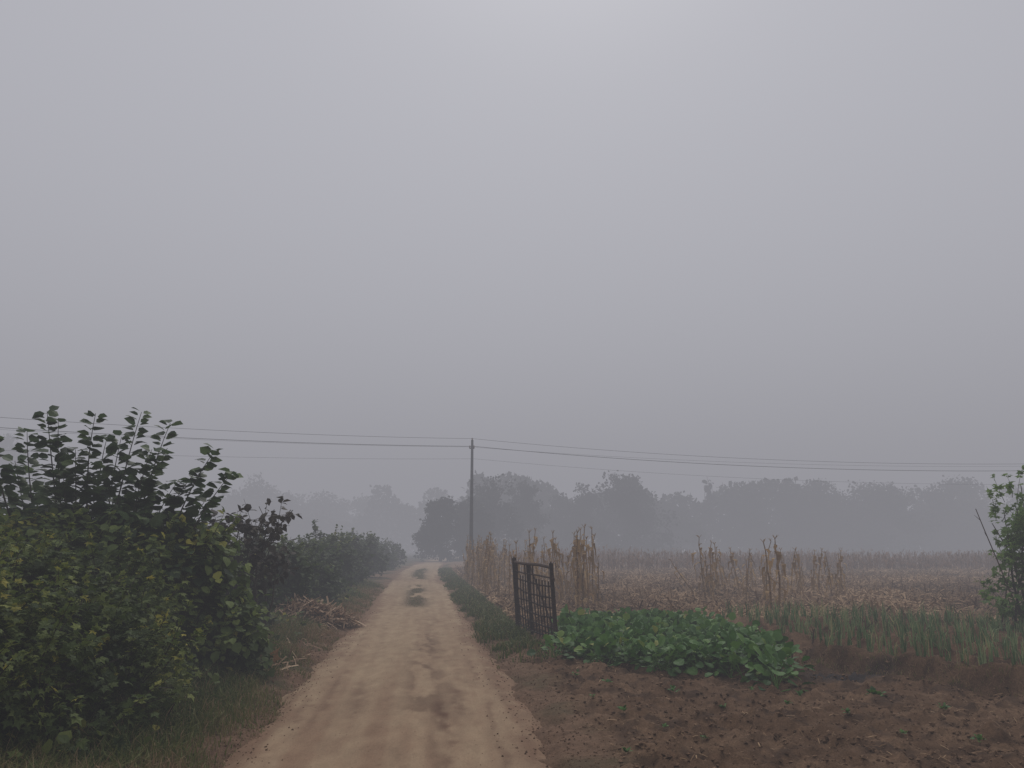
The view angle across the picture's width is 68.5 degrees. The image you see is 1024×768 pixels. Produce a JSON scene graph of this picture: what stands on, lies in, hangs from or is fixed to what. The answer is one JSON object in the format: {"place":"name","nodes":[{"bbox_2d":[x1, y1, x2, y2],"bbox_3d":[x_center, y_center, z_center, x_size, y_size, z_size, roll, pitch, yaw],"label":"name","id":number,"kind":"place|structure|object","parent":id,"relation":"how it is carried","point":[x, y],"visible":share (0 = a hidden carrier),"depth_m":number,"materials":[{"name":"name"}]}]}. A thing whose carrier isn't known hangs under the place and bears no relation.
{"place":"outdoors","nodes":[
{"label":"outdoors","id":0,"kind":"place"},
{"bbox_2d":[0,579,386,767],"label":"grass","id":1,"kind":"structure","parent":0,"point":[152,752],"depth_m":6.56,"materials":[{"name":"plant"}]},
{"bbox_2d":[270,648,280,662],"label":"fallen leaf","id":2,"kind":"object","parent":1,"relation":"on","point":[275,657],"visible":0.89,"depth_m":9.37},
{"bbox_2d":[222,557,550,767],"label":"dirt road","id":3,"kind":"structure","parent":0,"point":[386,714],"depth_m":7.95,"materials":[{"name":"soil"}]},
{"bbox_2d":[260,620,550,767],"bbox_3d":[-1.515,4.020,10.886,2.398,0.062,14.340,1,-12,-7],"label":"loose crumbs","id":4,"kind":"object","parent":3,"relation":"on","point":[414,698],"visible":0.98,"depth_m":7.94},
{"bbox_2d":[404,568,427,606],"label":"grass","id":5,"kind":"structure","parent":0,"point":[419,573],"depth_m":27.54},
{"bbox_2d":[0,0,1023,547],"label":"sky","id":6,"kind":"structure","parent":0,"point":[781,231],"materials":[{"name":"grey"}]},
{"bbox_2d":[123,548,1023,767],"bbox_3d":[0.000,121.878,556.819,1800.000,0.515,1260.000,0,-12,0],"label":"ground","id":7,"kind":"structure","parent":0,"point":[988,729],"depth_m":7.46,"materials":[{"name":"soil"}]},
{"bbox_2d":[0,433,50,514],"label":"broadleaf tree","id":8,"kind":"object","parent":7,"relation":"on","point":[6,442],"visible":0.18,"depth_m":167.19,"materials":[{"name":"green plant"}]},
{"bbox_2d":[0,498,122,629],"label":"leafy bush","id":9,"kind":"object","parent":7,"relation":"on","point":[76,542],"visible":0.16,"depth_m":8.57,"materials":[{"name":"green plant"}]},
{"bbox_2d":[0,522,195,698],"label":"leafy bush","id":10,"kind":"object","parent":7,"relation":"on","point":[32,565],"visible":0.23,"depth_m":7.40,"materials":[{"name":"green plant"}]},
{"bbox_2d":[0,527,208,764],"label":"leafy bush","id":11,"kind":"object","parent":7,"relation":"on","point":[24,669],"visible":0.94,"depth_m":5.85,"materials":[{"name":"green plant"}]},
{"bbox_2d":[0,405,243,609],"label":"mulberry shrub","id":12,"kind":"object","parent":7,"relation":"on","point":[128,503],"visible":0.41,"depth_m":9.11,"materials":[{"name":"green plant"}]},
{"bbox_2d":[32,506,280,686],"bbox_3d":[-4.308,2.560,8.900,2.940,2.245,2.536,0,-12,0],"label":"leafy bush","id":13,"kind":"object","parent":7,"relation":"on","point":[232,622],"visible":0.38,"depth_m":8.86,"materials":[{"name":"green plant"}]},
{"bbox_2d":[0,586,357,764],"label":"broadleaf weeds","id":14,"kind":"object","parent":7,"relation":"on","point":[65,736],"visible":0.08,"depth_m":5.91,"materials":[{"name":"green plant"}]},
{"bbox_2d":[6,484,461,552],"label":"distant wood","id":15,"kind":"object","parent":7,"relation":"on","point":[409,516],"visible":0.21,"depth_m":181.34,"materials":[{"name":"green plant"}]},
{"bbox_2d":[198,472,284,544],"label":"broadleaf tree","id":16,"kind":"object","parent":7,"relation":"on","point":[258,482],"visible":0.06,"depth_m":184.25,"materials":[{"name":"green plant"}]},
{"bbox_2d":[195,496,301,631],"bbox_3d":[-4.170,2.914,11.555,1.810,2.401,1.335,5,-13,-21],"label":"sparse shrub","id":17,"kind":"object","parent":7,"relation":"on","point":[258,558],"visible":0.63,"depth_m":11.64,"materials":[{"name":"green plant"}]},
{"bbox_2d":[222,549,281,627],"bbox_3d":[-5.271,3.546,13.004,2.499,1.872,2.141,0,-12,0],"label":"roadside bush","id":18,"kind":"object","parent":7,"relation":"on","point":[261,598],"visible":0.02,"depth_m":13.09,"materials":[{"name":"green plant"}]},
{"bbox_2d":[240,483,316,539],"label":"broadleaf tree","id":19,"kind":"object","parent":7,"relation":"on","point":[291,505],"visible":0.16,"depth_m":188.35,"materials":[{"name":"green plant"}]},
{"bbox_2d":[244,534,319,609],"bbox_3d":[-5.327,4.230,16.239,2.273,1.983,2.045,-4,-13,16],"label":"roadside bush","id":20,"kind":"object","parent":7,"relation":"on","point":[297,583],"visible":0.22,"depth_m":16.21,"materials":[{"name":"green plant"}]},
{"bbox_2d":[260,608,346,672],"bbox_3d":[-4.095,4.491,13.643,1.764,0.340,9.756,1,-12,-7],"label":"loose straw","id":21,"kind":"object","parent":7,"relation":"on","point":[292,661],"visible":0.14,"depth_m":10.95,"materials":[{"name":"plant"}]},
{"bbox_2d":[267,541,348,602],"bbox_3d":[-5.531,4.981,19.290,2.440,1.856,2.299,-10,-16,39],"label":"roadside bush","id":22,"kind":"object","parent":7,"relation":"on","point":[326,585],"visible":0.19,"depth_m":19.31,"materials":[{"name":"green plant"}]},
{"bbox_2d":[276,533,354,595],"bbox_3d":[-6.135,5.503,22.391,2.796,2.120,2.333,0,-12,0],"label":"roadside bush","id":23,"kind":"object","parent":7,"relation":"on","point":[331,557],"visible":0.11,"depth_m":22.34,"materials":[{"name":"green plant"}]},
{"bbox_2d":[273,590,365,630],"bbox_3d":[-4.337,4.722,15.659,2.744,0.851,2.324,0,-12,0],"label":"straw heap","id":24,"kind":"object","parent":7,"relation":"on","point":[336,615],"visible":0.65,"depth_m":15.34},
{"bbox_2d":[289,489,363,538],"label":"broadleaf tree","id":25,"kind":"object","parent":7,"relation":"on","point":[335,512],"visible":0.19,"depth_m":196.64,"materials":[{"name":"green plant"}]},
{"bbox_2d":[302,533,362,585],"bbox_3d":[-6.426,6.183,25.704,2.365,2.189,2.298,10,-16,-38],"label":"roadside bush","id":26,"kind":"object","parent":7,"relation":"on","point":[347,565],"visible":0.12,"depth_m":25.82,"materials":[{"name":"green plant"}]},
{"bbox_2d":[293,519,372,582],"bbox_3d":[-6.993,6.622,29.226,3.180,2.707,2.656,0,-12,0],"label":"roadside bush","id":27,"kind":"object","parent":7,"relation":"on","point":[359,555],"visible":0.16,"depth_m":29.23,"materials":[{"name":"green plant"}]},
{"bbox_2d":[328,525,377,578],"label":"roadside bush","id":28,"kind":"object","parent":7,"relation":"on","point":[367,563],"visible":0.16,"depth_m":33.56,"materials":[{"name":"green plant"}]},
{"bbox_2d":[340,493,405,547],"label":"broadleaf tree","id":29,"kind":"object","parent":7,"relation":"on","point":[360,503],"visible":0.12,"depth_m":200.80,"materials":[{"name":"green plant"}]},
{"bbox_2d":[357,531,389,576],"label":"roadside bush","id":30,"kind":"object","parent":7,"relation":"on","point":[377,559],"visible":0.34,"depth_m":38.87,"materials":[{"name":"green plant"}]},
{"bbox_2d":[361,532,399,569],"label":"roadside bush","id":31,"kind":"object","parent":7,"relation":"on","point":[392,557],"visible":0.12,"depth_m":51.44,"materials":[{"name":"green plant"}]},
{"bbox_2d":[365,537,406,566],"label":"roadside bush","id":32,"kind":"object","parent":7,"relation":"on","point":[400,553],"visible":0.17,"depth_m":59.29,"materials":[{"name":"green plant"}]},
{"bbox_2d":[184,609,651,767],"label":"edge clods","id":33,"kind":"object","parent":7,"relation":"on","point":[590,765],"visible":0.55,"depth_m":7.33,"materials":[{"name":"soil"}]},
{"bbox_2d":[412,496,468,560],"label":"broadleaf tree","id":34,"kind":"object","parent":7,"relation":"on","point":[432,534],"visible":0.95,"depth_m":83.72,"materials":[{"name":"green plant"}]},
{"bbox_2d":[464,535,468,579],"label":"corn stalk","id":35,"kind":"object","parent":7,"relation":"on","point":[467,549],"visible":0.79,"depth_m":34.70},
{"bbox_2d":[442,496,495,560],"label":"broadleaf tree","id":36,"kind":"object","parent":7,"relation":"on","point":[482,519],"visible":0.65,"depth_m":85.90,"materials":[{"name":"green plant"}]},
{"bbox_2d":[469,438,474,569],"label":"utility pole","id":37,"kind":"object","parent":7,"relation":"on","point":[471,505],"visible":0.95,"depth_m":49.42,"materials":[{"name":"concrete"}]},
{"bbox_2d":[0,417,919,463],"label":"power line","id":38,"kind":"object","parent":37,"relation":"attached to","point":[466,438],"visible":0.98,"depth_m":50.00,"materials":[{"name":"metal"}]},
{"bbox_2d":[0,427,924,470],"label":"power line","id":39,"kind":"object","parent":37,"relation":"attached to","point":[487,447],"visible":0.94,"depth_m":49.96,"materials":[{"name":"metal"}]},
{"bbox_2d":[0,429,992,466],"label":"power line","id":40,"kind":"object","parent":37,"relation":"attached to","point":[579,454],"visible":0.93,"depth_m":49.88,"materials":[{"name":"metal"}]},
{"bbox_2d":[5,450,1018,484],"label":"power line","id":41,"kind":"object","parent":37,"relation":"attached to","point":[589,468],"visible":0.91,"depth_m":49.78,"materials":[{"name":"metal"}]},
{"bbox_2d":[470,540,475,586],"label":"corn stalk","id":42,"kind":"object","parent":7,"relation":"on","point":[473,557],"visible":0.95,"depth_m":30.23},
{"bbox_2d":[482,531,490,587],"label":"corn stalk","id":43,"kind":"object","parent":7,"relation":"on","point":[487,552],"visible":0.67,"depth_m":27.14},
{"bbox_2d":[482,533,491,596],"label":"corn stalk","id":44,"kind":"object","parent":7,"relation":"on","point":[484,578],"visible":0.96,"depth_m":24.11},
{"bbox_2d":[451,473,534,557],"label":"broadleaf tree","id":45,"kind":"object","parent":7,"relation":"on","point":[489,498],"visible":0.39,"depth_m":92.47,"materials":[{"name":"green plant"}]},
{"bbox_2d":[489,539,498,582],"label":"corn stalk","id":46,"kind":"object","parent":7,"relation":"on","point":[492,552],"visible":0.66,"depth_m":29.75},
{"bbox_2d":[438,567,555,668],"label":"grass","id":47,"kind":"structure","parent":7,"relation":"on","point":[484,609],"depth_m":15.26,"materials":[{"name":"plant"}]},
{"bbox_2d":[502,538,508,582],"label":"corn stalk","id":48,"kind":"object","parent":7,"relation":"on","point":[504,571],"visible":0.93,"depth_m":31.32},
{"bbox_2d":[505,544,512,597],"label":"corn stalk","id":49,"kind":"object","parent":7,"relation":"on","point":[510,573],"visible":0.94,"depth_m":23.23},
{"bbox_2d":[499,478,551,556],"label":"broadleaf tree","id":50,"kind":"object","parent":7,"relation":"on","point":[527,511],"visible":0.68,"depth_m":100.65,"materials":[{"name":"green plant"}]},
{"bbox_2d":[525,529,535,599],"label":"corn stalk","id":51,"kind":"object","parent":7,"relation":"on","point":[530,557],"visible":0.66,"depth_m":21.61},
{"bbox_2d":[512,557,557,644],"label":"metal gate","id":52,"kind":"structure","parent":7,"relation":"on","point":[528,570],"depth_m":13.24,"materials":[{"name":"metal"}]},
{"bbox_2d":[532,556,548,605],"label":"corn stalk","id":53,"kind":"object","parent":7,"relation":"on","point":[536,568],"visible":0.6,"depth_m":19.44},
{"bbox_2d":[537,545,545,591],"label":"corn stalk","id":54,"kind":"object","parent":7,"relation":"on","point":[542,556],"visible":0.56,"depth_m":23.59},
{"bbox_2d":[546,530,562,601],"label":"corn stalk","id":55,"kind":"object","parent":7,"relation":"on","point":[553,546],"visible":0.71,"depth_m":21.36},
{"bbox_2d":[514,492,598,554],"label":"broadleaf tree","id":56,"kind":"object","parent":7,"relation":"on","point":[558,504],"visible":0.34,"depth_m":114.80,"materials":[{"name":"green plant"}]},
{"bbox_2d":[554,549,563,600],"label":"corn stalk","id":57,"kind":"object","parent":7,"relation":"on","point":[560,587],"visible":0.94,"depth_m":21.28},
{"bbox_2d":[557,543,571,592],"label":"corn stalk","id":58,"kind":"object","parent":7,"relation":"on","point":[562,563],"visible":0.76,"depth_m":23.86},
{"bbox_2d":[566,535,575,599],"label":"corn stalk","id":59,"kind":"object","parent":7,"relation":"on","point":[569,586],"visible":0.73,"depth_m":22.28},
{"bbox_2d":[567,533,579,594],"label":"corn stalk","id":60,"kind":"object","parent":7,"relation":"on","point":[573,582],"visible":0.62,"depth_m":24.16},
{"bbox_2d":[571,529,581,607],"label":"corn stalk","id":61,"kind":"object","parent":7,"relation":"on","point":[576,558],"visible":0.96,"depth_m":18.37,"materials":[{"name":"plant"}]},
{"bbox_2d":[577,524,586,608],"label":"corn stalk","id":62,"kind":"object","parent":7,"relation":"on","point":[583,596],"visible":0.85,"depth_m":19.81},
{"bbox_2d":[550,482,620,554],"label":"broadleaf tree","id":63,"kind":"object","parent":7,"relation":"on","point":[585,503],"visible":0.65,"depth_m":112.00,"materials":[{"name":"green plant"}]},
{"bbox_2d":[579,536,595,607],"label":"corn stalk","id":64,"kind":"object","parent":7,"relation":"on","point":[586,583],"visible":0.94,"depth_m":19.59,"materials":[{"name":"plant"}]},
{"bbox_2d":[586,534,597,598],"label":"corn stalk","id":65,"kind":"object","parent":7,"relation":"on","point":[592,555],"visible":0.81,"depth_m":22.20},
{"bbox_2d":[587,525,597,596],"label":"corn stalk","id":66,"kind":"object","parent":7,"relation":"on","point":[596,578],"visible":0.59,"depth_m":23.25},
{"bbox_2d":[596,555,603,605],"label":"corn stalk","id":67,"kind":"object","parent":7,"relation":"on","point":[598,589],"visible":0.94,"depth_m":19.67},
{"bbox_2d":[586,470,687,556],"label":"broadleaf tree","id":68,"kind":"object","parent":7,"relation":"on","point":[631,502],"visible":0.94,"depth_m":109.43,"materials":[{"name":"green plant"}]},
{"bbox_2d":[527,604,815,695],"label":"leaf vegetables","id":69,"kind":"object","parent":7,"relation":"on","point":[691,642],"visible":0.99,"depth_m":10.38,"materials":[{"name":"plant"}]},
{"bbox_2d":[642,501,711,555],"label":"broadleaf tree","id":70,"kind":"object","parent":7,"relation":"on","point":[691,528],"visible":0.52,"depth_m":124.43,"materials":[{"name":"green plant"}]},
{"bbox_2d":[669,559,697,597],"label":"corn stalk","id":71,"kind":"object","parent":7,"relation":"on","point":[682,576],"visible":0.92,"depth_m":23.23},
{"bbox_2d":[691,535,706,592],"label":"corn stalk","id":72,"kind":"object","parent":7,"relation":"on","point":[701,568],"visible":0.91,"depth_m":24.33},
{"bbox_2d":[703,550,712,595],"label":"corn stalk","id":73,"kind":"object","parent":7,"relation":"on","point":[706,581],"visible":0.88,"depth_m":23.23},
{"bbox_2d":[702,479,715,551],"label":"broadleaf tree","id":74,"kind":"object","parent":7,"relation":"on","point":[709,494],"visible":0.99,"depth_m":130.53,"materials":[{"name":"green plant"}]},
{"bbox_2d":[707,540,718,589],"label":"corn stalk","id":75,"kind":"object","parent":7,"relation":"on","point":[709,555],"visible":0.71,"depth_m":25.23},
{"bbox_2d":[709,566,718,601],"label":"corn stalk","id":76,"kind":"object","parent":7,"relation":"on","point":[712,579],"visible":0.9,"depth_m":21.26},
{"bbox_2d":[712,542,720,595],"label":"corn stalk","id":77,"kind":"object","parent":7,"relation":"on","point":[716,571],"visible":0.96,"depth_m":24.34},
{"bbox_2d":[713,547,728,588],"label":"corn stalk","id":78,"kind":"object","parent":7,"relation":"on","point":[724,576],"visible":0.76,"depth_m":26.25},
{"bbox_2d":[449,564,1023,633],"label":"corn stubble","id":79,"kind":"object","parent":7,"relation":"on","point":[957,593],"visible":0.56,"depth_m":24.32,"materials":[{"name":"plant"}]},
{"bbox_2d":[728,547,744,592],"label":"corn stalk","id":80,"kind":"object","parent":7,"relation":"on","point":[732,563],"visible":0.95,"depth_m":25.18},
{"bbox_2d":[460,470,1023,555],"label":"distant wood","id":81,"kind":"object","parent":7,"relation":"on","point":[720,505],"visible":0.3,"depth_m":132.31,"materials":[{"name":"green plant"}]},
{"bbox_2d":[742,559,750,598],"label":"corn stalk","id":82,"kind":"object","parent":7,"relation":"on","point":[746,570],"visible":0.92,"depth_m":22.21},
{"bbox_2d":[710,489,785,555],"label":"broadleaf tree","id":83,"kind":"object","parent":7,"relation":"on","point":[751,514],"visible":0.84,"depth_m":129.60,"materials":[{"name":"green plant"}]},
{"bbox_2d":[742,548,754,591],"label":"corn stalk","id":84,"kind":"object","parent":7,"relation":"on","point":[751,565],"visible":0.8,"depth_m":25.25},
{"bbox_2d":[500,634,1023,767],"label":"soil clods","id":85,"kind":"object","parent":7,"relation":"on","point":[780,760],"visible":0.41,"depth_m":6.84,"materials":[{"name":"soil"}]},
{"bbox_2d":[505,618,1021,767],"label":"straw bits","id":86,"kind":"object","parent":7,"relation":"on","point":[814,710],"visible":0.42,"depth_m":6.73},
{"bbox_2d":[761,562,767,599],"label":"corn stalk","id":87,"kind":"object","parent":7,"relation":"on","point":[764,594],"visible":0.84,"depth_m":21.26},
{"bbox_2d":[760,538,775,610],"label":"corn stalk","id":88,"kind":"object","parent":7,"relation":"on","point":[768,562],"visible":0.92,"depth_m":17.96,"materials":[{"name":"plant"}]},
{"bbox_2d":[771,535,790,611],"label":"corn stalk","id":89,"kind":"object","parent":7,"relation":"on","point":[777,571],"visible":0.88,"depth_m":18.24,"materials":[{"name":"plant"}]},
{"bbox_2d":[779,548,784,590],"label":"corn stalk","id":90,"kind":"object","parent":7,"relation":"on","point":[782,583],"visible":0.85,"depth_m":26.17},
{"bbox_2d":[789,547,799,594],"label":"corn stalk","id":91,"kind":"object","parent":7,"relation":"on","point":[794,567],"visible":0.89,"depth_m":24.23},
{"bbox_2d":[767,478,823,555],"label":"broadleaf tree","id":92,"kind":"object","parent":7,"relation":"on","point":[791,515],"visible":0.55,"depth_m":131.36,"materials":[{"name":"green plant"}]},
{"bbox_2d":[795,548,803,590],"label":"corn stalk","id":93,"kind":"object","parent":7,"relation":"on","point":[797,566],"visible":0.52,"depth_m":26.26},
{"bbox_2d":[794,563,805,596],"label":"corn stalk","id":94,"kind":"object","parent":7,"relation":"on","point":[799,573],"visible":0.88,"depth_m":23.25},
{"bbox_2d":[810,549,820,592],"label":"corn stalk","id":95,"kind":"object","parent":7,"relation":"on","point":[813,584],"visible":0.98,"depth_m":25.16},
{"bbox_2d":[814,548,823,589],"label":"corn stalk","id":96,"kind":"object","parent":7,"relation":"on","point":[819,561],"visible":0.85,"depth_m":26.23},
{"bbox_2d":[824,565,833,596],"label":"corn stalk","id":97,"kind":"object","parent":7,"relation":"on","point":[827,580],"visible":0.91,"depth_m":22.22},
{"bbox_2d":[823,551,835,595],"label":"corn stalk","id":98,"kind":"object","parent":7,"relation":"on","point":[831,580],"visible":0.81,"depth_m":24.19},
{"bbox_2d":[789,478,889,554],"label":"broadleaf tree","id":99,"kind":"object","parent":7,"relation":"on","point":[820,487],"visible":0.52,"depth_m":132.34,"materials":[{"name":"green plant"}]},
{"bbox_2d":[838,550,846,594],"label":"corn stalk","id":100,"kind":"object","parent":7,"relation":"on","point":[842,573],"visible":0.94,"depth_m":25.16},
{"bbox_2d":[721,596,1023,665],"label":"spring onions","id":101,"kind":"object","parent":7,"relation":"on","point":[931,627],"visible":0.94,"depth_m":11.21,"materials":[{"name":"green plant"}]},
{"bbox_2d":[865,686,886,696],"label":"weed","id":102,"kind":"object","parent":7,"relation":"on","point":[873,690],"visible":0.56,"depth_m":7.97,"materials":[{"name":"green plant"}]},
{"bbox_2d":[832,480,945,555],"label":"broadleaf tree","id":103,"kind":"object","parent":7,"relation":"on","point":[892,500],"visible":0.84,"depth_m":129.37,"materials":[{"name":"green plant"}]},
{"bbox_2d":[793,647,1023,696],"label":"dry grass","id":104,"kind":"structure","parent":7,"relation":"on","point":[819,660],"depth_m":8.94,"materials":[{"name":"plant"}]},
{"bbox_2d":[892,484,987,555],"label":"broadleaf tree","id":105,"kind":"object","parent":7,"relation":"on","point":[936,496],"visible":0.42,"depth_m":133.53,"materials":[{"name":"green plant"}]},
{"bbox_2d":[937,474,1010,554],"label":"broadleaf tree","id":106,"kind":"object","parent":7,"relation":"on","point":[967,486],"visible":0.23,"depth_m":139.33,"materials":[{"name":"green plant"}]},
{"bbox_2d":[974,510,1022,621],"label":"bean stake","id":107,"kind":"object","parent":7,"relation":"on","point":[999,566],"visible":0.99,"depth_m":12.53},
{"bbox_2d":[974,465,1023,630],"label":"climbing vine","id":108,"kind":"object","parent":7,"relation":"on","point":[1013,556],"visible":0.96,"depth_m":12.68,"materials":[{"name":"green plant"}]},
{"bbox_2d":[998,482,1023,551],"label":"broadleaf tree","id":109,"kind":"object","parent":7,"relation":"on","point":[1013,499],"visible":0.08,"depth_m":142.01,"materials":[{"name":"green plant"}]},
{"bbox_2d":[465,545,1020,570],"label":"corn field","id":110,"kind":"structure","parent":0,"point":[633,559],"depth_m":54.12,"materials":[{"name":"plant"}]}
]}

